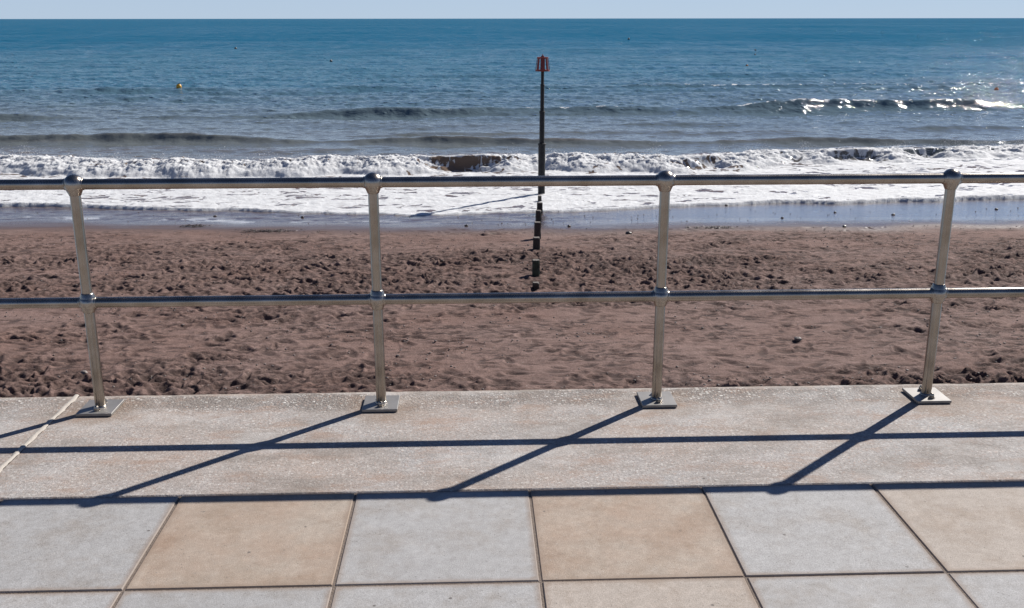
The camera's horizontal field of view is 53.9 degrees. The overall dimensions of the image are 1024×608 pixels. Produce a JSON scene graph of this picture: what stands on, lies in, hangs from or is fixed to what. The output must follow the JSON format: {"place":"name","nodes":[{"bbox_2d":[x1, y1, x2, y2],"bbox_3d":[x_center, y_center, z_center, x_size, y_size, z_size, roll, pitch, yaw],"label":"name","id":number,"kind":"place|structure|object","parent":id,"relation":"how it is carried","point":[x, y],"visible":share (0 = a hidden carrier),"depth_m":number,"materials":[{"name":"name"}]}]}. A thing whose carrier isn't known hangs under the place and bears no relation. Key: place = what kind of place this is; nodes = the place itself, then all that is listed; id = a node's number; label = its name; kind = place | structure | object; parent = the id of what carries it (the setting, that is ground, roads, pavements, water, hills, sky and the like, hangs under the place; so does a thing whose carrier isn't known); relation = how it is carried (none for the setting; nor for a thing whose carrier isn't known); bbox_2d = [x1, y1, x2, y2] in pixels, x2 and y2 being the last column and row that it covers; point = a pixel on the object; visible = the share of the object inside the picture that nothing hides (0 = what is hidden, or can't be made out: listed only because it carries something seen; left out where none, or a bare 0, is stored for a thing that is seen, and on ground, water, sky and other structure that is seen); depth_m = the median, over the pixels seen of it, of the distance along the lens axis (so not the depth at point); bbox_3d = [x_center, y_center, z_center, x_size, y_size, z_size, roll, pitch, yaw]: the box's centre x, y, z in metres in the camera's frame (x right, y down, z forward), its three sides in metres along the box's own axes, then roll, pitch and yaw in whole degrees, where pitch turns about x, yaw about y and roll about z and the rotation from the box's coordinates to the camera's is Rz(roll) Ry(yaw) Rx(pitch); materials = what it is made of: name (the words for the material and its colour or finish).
{"place":"outdoors","nodes":[
{"label":"outdoors","id":0,"kind":"place"},
{"bbox_2d":[0,18,1023,215],"bbox_3d":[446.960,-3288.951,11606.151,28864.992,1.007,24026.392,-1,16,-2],"label":"sea","id":1,"kind":"structure","parent":0,"point":[442,91],"depth_m":55.48,"materials":[{"name":"liquid"}]},
{"bbox_2d":[0,133,1023,174],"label":"sea spray","id":2,"kind":"object","parent":1,"relation":"on","point":[477,152],"visible":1,"depth_m":33.42,"materials":[{"name":"liquid"}]},
{"bbox_2d":[535,54,549,193],"bbox_3d":[0.847,-4.668,28.333,0.398,4.583,0.398,-1,16,-2],"label":"groyne beacon","id":3,"kind":"object","parent":1,"relation":"in","point":[541,143],"visible":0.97,"depth_m":28.18,"materials":[{"name":"black paint"}]},
{"bbox_2d":[0,199,1023,397],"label":"beach","id":4,"kind":"structure","parent":0,"point":[757,338],"depth_m":15.54,"materials":[{"name":"brown sand"}]},
{"bbox_2d":[179,224,212,226],"bbox_3d":[-7.519,-1.860,23.938,0.807,0.020,0.397,-1,16,-2],"label":"seaweed","id":5,"kind":"object","parent":4,"relation":"on","point":[189,225],"visible":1,"depth_m":23.95,"materials":[{"name":"plant"}]},
{"bbox_2d":[235,229,300,232],"bbox_3d":[-5.605,-1.686,23.136,1.673,0.020,0.380,-1,16,-2],"label":"seaweed","id":6,"kind":"object","parent":4,"relation":"on","point":[269,230],"visible":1,"depth_m":23.12,"materials":[{"name":"brown plant"}]},
{"bbox_2d":[3,207,1021,397],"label":"beach pebbles","id":7,"kind":"object","parent":4,"relation":"on","point":[507,317],"visible":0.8,"depth_m":14.47,"materials":[{"name":"brown stone"}]},
{"bbox_2d":[532,281,538,289],"bbox_3d":[0.399,-0.078,16.858,0.125,0.598,0.125,-1,16,-2],"label":"groyne post","id":8,"kind":"object","parent":4,"relation":"on","point":[535,285],"visible":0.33,"depth_m":16.75,"materials":[{"name":"brown wood"}]},
{"bbox_2d":[532,259,539,276],"bbox_3d":[0.421,-0.394,17.808,0.145,0.801,0.146,-1,16,-2],"label":"groyne post","id":9,"kind":"object","parent":4,"relation":"on","point":[535,267],"visible":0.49,"depth_m":17.68,"materials":[{"name":"brown wood"}]},
{"bbox_2d":[533,236,539,249],"bbox_3d":[0.499,-0.997,20.597,0.160,0.764,0.156,-1,16,-2],"label":"groyne post","id":10,"kind":"object","parent":4,"relation":"on","point":[536,243],"visible":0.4,"depth_m":20.46,"materials":[{"name":"brown wood"}]},
{"bbox_2d":[534,221,540,238],"bbox_3d":[0.558,-1.382,22.106,0.160,0.859,0.160,-1,16,-2],"label":"groyne post","id":11,"kind":"object","parent":4,"relation":"on","point":[537,228],"visible":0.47,"depth_m":21.97,"materials":[{"name":"brown wood"}]},
{"bbox_2d":[536,210,540,221],"bbox_3d":[0.644,-1.892,24.534,0.154,0.798,0.153,-1,16,-2],"label":"groyne post","id":12,"kind":"object","parent":4,"relation":"on","point":[538,215],"visible":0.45,"depth_m":24.40,"materials":[{"name":"brown wood"}]},
{"bbox_2d":[537,202,542,213],"bbox_3d":[0.713,-2.225,25.934,0.163,0.794,0.163,-1,16,-2],"label":"groyne post","id":13,"kind":"object","parent":4,"relation":"on","point":[539,205],"visible":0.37,"depth_m":25.80,"materials":[{"name":"brown wood"}]},
{"bbox_2d":[686,225,749,228],"bbox_3d":[4.844,-1.792,23.452,1.618,0.020,0.388,-1,16,-2],"label":"seaweed","id":14,"kind":"object","parent":4,"relation":"on","point":[716,227],"visible":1,"depth_m":23.42,"materials":[{"name":"brown plant"}]},
{"bbox_2d":[794,337,801,341],"bbox_3d":[3.801,0.469,13.389,0.103,0.071,0.119,5,17,19],"label":"stone","id":15,"kind":"object","parent":4,"relation":"on","point":[797,339],"visible":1,"depth_m":13.35,"materials":[{"name":"grey stone"}]},
{"bbox_2d":[0,481,1023,607],"bbox_3d":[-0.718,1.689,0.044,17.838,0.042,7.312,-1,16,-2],"label":"pavement","id":16,"kind":"structure","parent":0,"point":[627,536],"depth_m":3.19,"materials":[{"name":"concrete"}]},
{"bbox_2d":[0,383,1023,499],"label":"sea wall","id":17,"kind":"structure","parent":16,"relation":"on","point":[261,444],"depth_m":3.99,"materials":[{"name":"concrete"}]},
{"bbox_2d":[0,168,1023,416],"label":"railing","id":18,"kind":"object","parent":17,"relation":"on","point":[376,298],"visible":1,"depth_m":4.20,"materials":[{"name":"metal"}]},
{"bbox_2d":[0,0,1023,18],"label":"sky","id":19,"kind":"structure","parent":0,"point":[9,9],"materials":[{"name":"blue"}]}
]}

